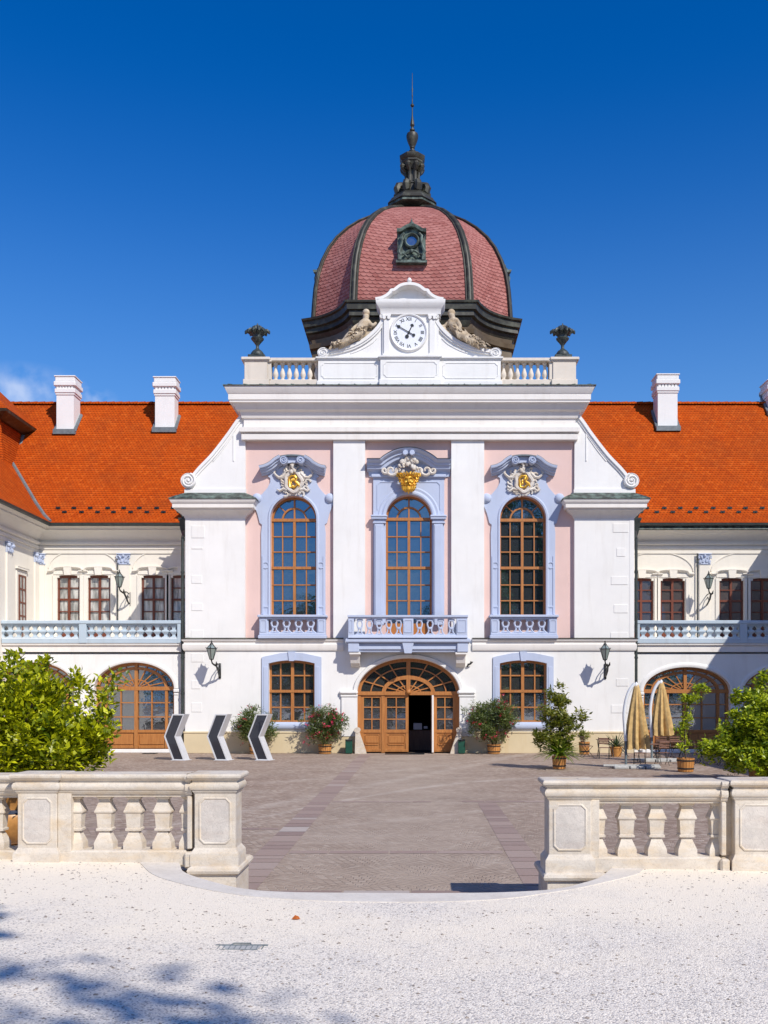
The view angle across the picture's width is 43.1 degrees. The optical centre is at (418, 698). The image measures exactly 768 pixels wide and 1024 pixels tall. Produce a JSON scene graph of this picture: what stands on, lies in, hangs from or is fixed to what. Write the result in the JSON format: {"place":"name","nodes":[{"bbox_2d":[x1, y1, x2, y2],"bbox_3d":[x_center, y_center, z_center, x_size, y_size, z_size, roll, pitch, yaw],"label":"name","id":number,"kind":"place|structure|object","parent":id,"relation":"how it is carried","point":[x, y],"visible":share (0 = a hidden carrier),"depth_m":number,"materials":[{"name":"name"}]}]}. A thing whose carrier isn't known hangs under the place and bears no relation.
{"place":"outdoors","nodes":[
{"label":"outdoors","id":0,"kind":"place"},
{"bbox_2d":[0,860,767,1023],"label":"gravel terrace","id":1,"kind":"structure","parent":0,"point":[157,1000],"depth_m":7.21,"materials":[{"name":"white gravel"}]},
{"bbox_2d":[216,942,267,949],"bbox_3d":[-1.352,1.892,7.383,0.400,0.032,0.177,0,0,0],"label":"drain grate","id":2,"kind":"object","parent":1,"relation":"on","point":[241,946],"visible":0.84,"depth_m":7.38,"materials":[{"name":"metal"}]},
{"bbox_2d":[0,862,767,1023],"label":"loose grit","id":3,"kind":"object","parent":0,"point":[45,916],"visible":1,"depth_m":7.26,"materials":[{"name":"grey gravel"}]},
{"bbox_2d":[0,0,767,401],"label":"sky","id":4,"kind":"structure","parent":0,"point":[176,176],"materials":[{"name":"blue"}]},
{"bbox_2d":[51,752,748,892],"bbox_3d":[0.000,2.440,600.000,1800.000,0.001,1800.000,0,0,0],"label":"ground","id":5,"kind":"structure","parent":0,"point":[281,791],"depth_m":20.92,"materials":[{"name":"grey stone"}]},
{"bbox_2d":[0,647,128,845],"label":"potted citrus tree","id":6,"kind":"object","parent":5,"relation":"on","point":[41,729],"visible":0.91,"depth_m":13.26,"materials":[{"name":"green plant"}]},
{"bbox_2d":[0,771,252,888],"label":"stone balustrade","id":7,"kind":"object","parent":5,"relation":"on","point":[52,809],"visible":0.96,"depth_m":11.03,"materials":[{"name":"stone"}]},
{"bbox_2d":[164,714,191,760],"bbox_3d":[-9.509,1.535,38.307,0.940,1.810,0.580,0,0,14],"label":"chevron display","id":8,"kind":"object","parent":5,"relation":"on","point":[173,737],"visible":1,"depth_m":38.14,"materials":[{"name":"metal"}]},
{"bbox_2d":[207,714,233,760],"bbox_3d":[-7.828,1.535,38.307,0.940,1.810,0.580,0,0,14],"label":"chevron display","id":9,"kind":"object","parent":5,"relation":"on","point":[216,739],"visible":1,"depth_m":38.13,"materials":[{"name":"metal"}]},
{"bbox_2d":[230,703,279,753],"bbox_3d":[-7.212,1.304,42.352,2.360,2.231,1.813,0,0,0],"label":"potted oleander","id":10,"kind":"object","parent":5,"relation":"on","point":[245,723],"visible":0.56,"depth_m":42.18,"materials":[{"name":"green plant"}]},
{"bbox_2d":[248,714,274,760],"bbox_3d":[-6.219,1.535,38.307,0.940,1.810,0.580,0,0,14],"label":"chevron display","id":11,"kind":"object","parent":5,"relation":"on","point":[256,737],"visible":1,"depth_m":38.13,"materials":[{"name":"metal"}]},
{"bbox_2d":[86,754,543,892],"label":"paving slabs","id":12,"kind":"structure","parent":5,"relation":"on","point":[270,854],"depth_m":16.40,"materials":[{"name":"grey stone"}]},
{"bbox_2d":[297,703,349,753],"bbox_3d":[-4.159,1.306,42.459,2.411,2.228,1.787,0,0,0],"label":"potted oleander","id":13,"kind":"object","parent":5,"relation":"on","point":[333,719],"visible":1,"depth_m":42.25,"materials":[{"name":"green plant"}]},
{"bbox_2d":[345,739,352,753],"bbox_3d":[-3.066,2.125,42.550,0.330,0.630,0.330,0,0,0],"label":"litter bin","id":14,"kind":"object","parent":5,"relation":"on","point":[348,746],"visible":1,"depth_m":42.40,"materials":[{"name":"green metal"}]},
{"bbox_2d":[354,727,365,753],"bbox_3d":[-2.581,1.865,42.800,0.540,1.150,0.360,0,0,0],"label":"guard stone","id":15,"kind":"object","parent":5,"relation":"on","point":[359,747],"visible":1,"depth_m":42.64,"materials":[{"name":"stone"}]},
{"bbox_2d":[0,73,767,752],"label":"palace","id":16,"kind":"structure","parent":5,"relation":"on","point":[396,523],"depth_m":43.35,"materials":[{"name":"white paint"}]},
{"bbox_2d":[18,574,25,636],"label":"side wing window","id":17,"kind":"structure","parent":16,"relation":"in","point":[21,579],"depth_m":45.34,"materials":[{"name":"brown glass"}]},
{"bbox_2d":[7,663,73,713],"bbox_3d":[-17.181,0.338,43.804,3.591,3.884,0.153,0,0,0],"label":"arched glazed door","id":18,"kind":"structure","parent":16,"relation":"in","point":[57,670],"depth_m":43.79,"materials":[{"name":"brown wood"}]},
{"bbox_2d":[47,566,87,636],"bbox_3d":[-17.140,-4.516,47.535,1.939,3.833,0.370,0,0,0],"label":"wing window","id":19,"kind":"structure","parent":16,"relation":"in","point":[68,584],"depth_m":47.63,"materials":[{"name":"brown glass"}]},
{"bbox_2d":[78,566,117,636],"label":"wing window","id":20,"kind":"structure","parent":16,"relation":"in","point":[99,584],"depth_m":47.63,"materials":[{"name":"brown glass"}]},
{"bbox_2d":[114,569,129,603],"bbox_3d":[-14.324,-5.329,46.871,0.482,1.668,1.294,0,0,0],"label":"wall lantern","id":21,"kind":"object","parent":16,"relation":"attached to","point":[119,578],"depth_m":46.43,"materials":[{"name":"black metal"}]},
{"bbox_2d":[96,663,173,748],"bbox_3d":[-12.730,0.338,43.804,3.591,3.884,0.153,0,0,0],"label":"arched glazed door","id":22,"kind":"structure","parent":16,"relation":"in","point":[145,709],"depth_m":43.83,"materials":[{"name":"brown wood"}]},
{"bbox_2d":[132,566,172,636],"bbox_3d":[-12.995,-4.516,47.535,1.995,3.833,0.370,0,0,0],"label":"wing window","id":23,"kind":"structure","parent":16,"relation":"in","point":[154,587],"depth_m":47.63,"materials":[{"name":"brown glass"}]},
{"bbox_2d":[161,566,184,637],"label":"window","id":24,"kind":"structure","parent":16,"relation":"in","point":[176,581],"depth_m":47.63,"materials":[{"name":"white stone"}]},
{"bbox_2d":[206,640,220,678],"bbox_3d":[-8.998,-1.698,42.516,0.482,1.668,1.204,0,0,0],"label":"wall lantern","id":25,"kind":"object","parent":16,"relation":"attached to","point":[211,648],"depth_m":42.13,"materials":[{"name":"black metal"}]},
{"bbox_2d":[245,323,269,356],"bbox_3d":[-7.214,-15.939,43.420,0.963,1.602,0.934,0,0,36],"label":"roof urn","id":26,"kind":"object","parent":16,"relation":"on","point":[257,332],"visible":0.98,"depth_m":43.20,"materials":[{"name":"metal"}]},
{"bbox_2d":[262,651,321,729],"bbox_3d":[-5.639,-0.330,43.195,2.637,3.463,0.490,0,0,0],"label":"ground floor window","id":27,"kind":"structure","parent":16,"relation":"in","point":[295,686],"depth_m":43.35,"materials":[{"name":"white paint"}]},
{"bbox_2d":[253,454,332,638],"bbox_3d":[-5.589,-6.715,43.255,3.941,8.176,0.970,0,0,0],"label":"arched window","id":28,"kind":"structure","parent":16,"relation":"in","point":[298,568],"depth_m":43.25,"materials":[{"name":"white paint"}]},
{"bbox_2d":[329,309,376,349],"bbox_3d":[-2.891,-16.367,43.241,2.224,1.919,0.745,0,0,0],"label":"reclining statue","id":29,"kind":"object","parent":16,"relation":"on","point":[362,328],"visible":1,"depth_m":43.06,"materials":[{"name":"stone"}]},
{"bbox_2d":[361,695,380,751],"bbox_3d":[-2.106,1.137,43.513,0.979,2.546,0.094,0,0,0],"label":"door leaf","id":30,"kind":"structure","parent":16,"relation":"in","point":[370,704],"depth_m":43.51,"materials":[{"name":"brown wood"}]},
{"bbox_2d":[385,695,408,751],"bbox_3d":[-1.016,1.137,43.513,1.098,2.546,0.094,0,0,0],"label":"door leaf","id":31,"kind":"structure","parent":16,"relation":"in","point":[396,706],"depth_m":43.50,"materials":[{"name":"brown wood"}]},
{"bbox_2d":[367,447,450,624],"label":"arched window","id":32,"kind":"structure","parent":16,"relation":"in","point":[408,541],"depth_m":43.22,"materials":[{"name":"white paint"}]},
{"bbox_2d":[386,624,431,634],"bbox_3d":[-0.452,-2.976,43.680,2.052,0.739,0.120,0,0,0],"label":"balcony door panel","id":33,"kind":"structure","parent":16,"relation":"in","point":[424,628],"depth_m":43.62,"materials":[{"name":"brown wood"}]},
{"bbox_2d":[409,723,430,750],"bbox_3d":[0.021,1.794,45.275,1.200,1.280,0.650,0,0,0],"label":"reception desk","id":34,"kind":"object","parent":16,"relation":"on","point":[419,739],"visible":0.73,"depth_m":45.00,"materials":[{"name":"brown wood"}]},
{"bbox_2d":[432,695,433,752],"bbox_3d":[0.605,1.132,43.005,0.082,2.516,0.870,0,0,0],"label":"open door leaf","id":35,"kind":"structure","parent":16,"relation":"in","point":[432,695],"depth_m":42.57,"materials":[{"name":"wood"}]},
{"bbox_2d":[434,695,455,751],"bbox_3d":[1.162,1.137,43.513,0.979,2.546,0.094,0,0,0],"label":"door leaf","id":36,"kind":"structure","parent":16,"relation":"in","point":[444,705],"depth_m":43.49,"materials":[{"name":"brown wood"}]},
{"bbox_2d":[442,309,489,349],"bbox_3d":[2.026,-16.368,43.242,2.300,1.900,0.738,0,0,0],"label":"reclining statue","id":37,"kind":"object","parent":16,"relation":"on","point":[456,329],"visible":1,"depth_m":43.04,"materials":[{"name":"stone"}]},
{"bbox_2d":[493,651,553,729],"bbox_3d":[4.623,-0.330,43.195,2.678,3.463,0.490,0,0,0],"label":"ground floor window","id":38,"kind":"structure","parent":16,"relation":"in","point":[522,682],"depth_m":43.36,"materials":[{"name":"brown wood"}]},
{"bbox_2d":[484,454,563,638],"bbox_3d":[4.632,-6.715,43.255,3.941,8.176,0.970,0,0,0],"label":"arched window","id":39,"kind":"structure","parent":16,"relation":"in","point":[518,524],"depth_m":43.25,"materials":[{"name":"white paint"}]},
{"bbox_2d":[550,323,574,356],"bbox_3d":[6.414,-15.939,43.420,0.963,1.602,0.934,0,0,-36],"label":"roof urn","id":40,"kind":"object","parent":16,"relation":"on","point":[562,332],"visible":0.98,"depth_m":43.20,"materials":[{"name":"metal"}]},
{"bbox_2d":[599,641,610,678],"bbox_3d":[8.079,-1.677,42.516,0.482,1.668,1.204,0,0,0],"label":"wall lantern","id":41,"kind":"object","parent":16,"relation":"attached to","point":[604,649],"depth_m":42.12,"materials":[{"name":"black metal"}]},
{"bbox_2d":[634,569,662,637],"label":"wing window","id":42,"kind":"structure","parent":16,"relation":"in","point":[645,586],"depth_m":47.63,"materials":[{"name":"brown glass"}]},
{"bbox_2d":[652,569,694,636],"bbox_3d":[12.407,-4.443,47.535,2.041,3.686,0.370,0,0,0],"label":"wing window","id":43,"kind":"structure","parent":16,"relation":"in","point":[672,588],"depth_m":47.63,"materials":[{"name":"brown glass"}]},
{"bbox_2d":[643,667,728,748],"bbox_3d":[11.985,0.442,43.804,3.920,3.677,0.153,0,0,0],"label":"arched glazed door","id":44,"kind":"structure","parent":16,"relation":"in","point":[714,705],"depth_m":43.84,"materials":[{"name":"brown wood"}]},
{"bbox_2d":[703,571,713,605],"bbox_3d":[13.864,-5.262,46.871,0.482,1.668,1.294,0,0,0],"label":"wall lantern","id":45,"kind":"object","parent":16,"relation":"attached to","point":[708,579],"depth_m":46.43,"materials":[{"name":"black metal"}]},
{"bbox_2d":[711,569,753,636],"bbox_3d":[15.279,-4.443,47.535,2.041,3.686,0.370,0,0,0],"label":"wing window","id":46,"kind":"structure","parent":16,"relation":"in","point":[728,591],"depth_m":47.63,"materials":[{"name":"brown glass"}]},
{"bbox_2d":[742,569,767,636],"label":"window","id":47,"kind":"structure","parent":16,"relation":"in","point":[757,588],"depth_m":47.65,"materials":[{"name":"white stone"}]},
{"bbox_2d":[743,670,767,707],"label":"arched glazed door","id":48,"kind":"structure","parent":16,"relation":"in","point":[748,685],"depth_m":43.79,"materials":[{"name":"brown wood"}]},
{"bbox_2d":[139,862,644,901],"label":"kerb","id":49,"kind":"structure","parent":5,"relation":"on","point":[172,871],"depth_m":9.43,"materials":[{"name":"stone"}]},
{"bbox_2d":[450,727,462,753],"bbox_3d":[1.643,1.865,42.800,0.540,1.150,0.360,0,0,0],"label":"guard stone","id":50,"kind":"object","parent":5,"relation":"on","point":[454,748],"visible":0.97,"depth_m":42.64,"materials":[{"name":"stone"}]},
{"bbox_2d":[458,739,464,753],"bbox_3d":[1.864,2.125,42.550,0.330,0.630,0.330,0,0,0],"label":"litter bin","id":51,"kind":"object","parent":5,"relation":"on","point":[461,746],"visible":1,"depth_m":42.40,"materials":[{"name":"green metal"}]},
{"bbox_2d":[461,694,520,753],"bbox_3d":[3.163,1.107,42.423,2.763,2.627,2.192,0,0,0],"label":"potted oleander","id":52,"kind":"object","parent":5,"relation":"on","point":[480,718],"visible":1,"depth_m":42.25,"materials":[{"name":"green plant"}]},
{"bbox_2d":[530,678,591,768],"bbox_3d":[4.834,0.853,33.356,2.277,3.133,2.356,0,0,0],"label":"potted magnolia","id":53,"kind":"object","parent":5,"relation":"on","point":[558,745],"visible":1,"depth_m":33.26,"materials":[{"name":"green plant"}]},
{"bbox_2d":[575,729,593,753],"bbox_3d":[7.138,1.871,42.033,0.833,1.097,0.548,0,0,-8],"label":"potted shrub","id":54,"kind":"object","parent":5,"relation":"on","point":[581,733],"visible":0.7,"depth_m":41.90,"materials":[{"name":"green plant"}]},
{"bbox_2d":[580,736,592,756],"bbox_3d":[6.946,2.002,40.296,0.457,0.888,0.442,0,0,-10],"label":"bistro chair","id":55,"kind":"object","parent":5,"relation":"on","point":[585,746],"visible":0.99,"depth_m":40.33,"materials":[{"name":"black metal"}]},
{"bbox_2d":[598,737,609,759],"bbox_3d":[7.404,2.002,38.880,0.442,0.888,0.457,0,0,15],"label":"bistro chair","id":56,"kind":"object","parent":5,"relation":"on","point":[603,741],"visible":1,"depth_m":38.74,"materials":[{"name":"brown wood"}]},
{"bbox_2d":[596,739,614,756],"bbox_3d":[7.715,2.076,40.194,0.700,0.742,0.587,0,0,0],"label":"bistro table","id":57,"kind":"object","parent":5,"relation":"on","point":[611,742],"visible":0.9,"depth_m":40.06,"materials":[{"name":"brown wood"}]},
{"bbox_2d":[604,731,623,756],"bbox_3d":[8.237,1.891,40.630,1.455,1.099,1.349,0,0,23],"label":"potted agave","id":58,"kind":"object","parent":5,"relation":"on","point":[617,750],"visible":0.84,"depth_m":40.47,"materials":[{"name":"ceramic"}]},
{"bbox_2d":[603,682,660,768],"bbox_3d":[7.348,0.940,33.703,1.950,3.000,0.768,0,0,0],"label":"cantilever parasol","id":59,"kind":"object","parent":5,"relation":"on","point":[635,732],"visible":1,"depth_m":33.55,"materials":[{"name":"fabric"}]},
{"bbox_2d":[637,743,662,763],"bbox_3d":[8.567,2.076,36.193,0.900,0.742,0.685,0,0,0],"label":"bistro table","id":60,"kind":"object","parent":5,"relation":"on","point":[657,744],"visible":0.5,"depth_m":36.13,"materials":[{"name":"brown wood"}]},
{"bbox_2d":[534,777,767,889],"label":"stone balustrade","id":61,"kind":"object","parent":5,"relation":"on","point":[574,852],"visible":0.98,"depth_m":11.01,"materials":[{"name":"stone"}]},
{"bbox_2d":[631,680,676,761],"bbox_3d":[9.085,0.865,37.203,1.950,3.150,0.768,0,0,0],"label":"cantilever parasol","id":62,"kind":"object","parent":5,"relation":"on","point":[660,722],"visible":0.98,"depth_m":37.06,"materials":[{"name":"fabric"}]},
{"bbox_2d":[655,736,666,757],"bbox_3d":[9.868,2.002,39.620,0.442,0.888,0.457,0,0,15],"label":"bistro chair","id":63,"kind":"object","parent":5,"relation":"on","point":[661,746],"visible":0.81,"depth_m":39.74,"materials":[{"name":"black metal"}]},
{"bbox_2d":[654,741,669,764],"bbox_3d":[8.854,2.002,35.379,0.442,0.888,0.457,0,0,-10],"label":"bistro chair","id":64,"kind":"object","parent":5,"relation":"on","point":[662,752],"visible":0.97,"depth_m":35.24,"materials":[{"name":"black metal"}]},
{"bbox_2d":[657,741,683,757],"bbox_3d":[9.955,2.076,38.492,1.000,0.742,0.685,0,0,0],"label":"bistro table","id":65,"kind":"object","parent":5,"relation":"on","point":[671,741],"visible":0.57,"depth_m":38.19,"materials":[{"name":"brown wood"}]},
{"bbox_2d":[669,736,683,756],"bbox_3d":[10.553,2.002,39.821,0.442,0.888,0.457,0,0,-10],"label":"bistro chair","id":66,"kind":"object","parent":5,"relation":"on","point":[674,746],"visible":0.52,"depth_m":39.96,"materials":[{"name":"black metal"}]},
{"bbox_2d":[670,682,711,771],"bbox_3d":[8.958,0.937,32.099,1.440,2.967,0.728,0,0,0],"label":"potted citrus","id":67,"kind":"object","parent":5,"relation":"on","point":[684,764],"visible":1,"depth_m":32.05,"materials":[{"name":"green plant"}]},
{"bbox_2d":[692,741,705,764],"bbox_3d":[10.212,2.002,35.404,0.457,0.888,0.442,0,0,10],"label":"bistro chair","id":68,"kind":"object","parent":5,"relation":"on","point":[697,754],"visible":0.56,"depth_m":35.31,"materials":[{"name":"black metal"}]},
{"bbox_2d":[694,668,767,776],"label":"potted laurel","id":69,"kind":"object","parent":5,"relation":"on","point":[740,743],"visible":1,"depth_m":27.64,"materials":[{"name":"green plant"}]},
{"bbox_2d":[385,753,423,753],"bbox_3d":[-0.614,2.423,42.325,1.712,0.026,0.650,0,0,0],"label":"door mat","id":70,"kind":"object","parent":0,"point":[404,753],"depth_m":42.29,"materials":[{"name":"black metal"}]},
{"bbox_2d":[633,752,645,763],"bbox_3d":[7.992,2.002,35.179,0.442,0.888,0.457,0,0,10],"label":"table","id":71,"kind":"object","parent":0,"point":[639,752],"visible":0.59,"depth_m":35.25,"materials":[{"name":"metal"}]}
]}

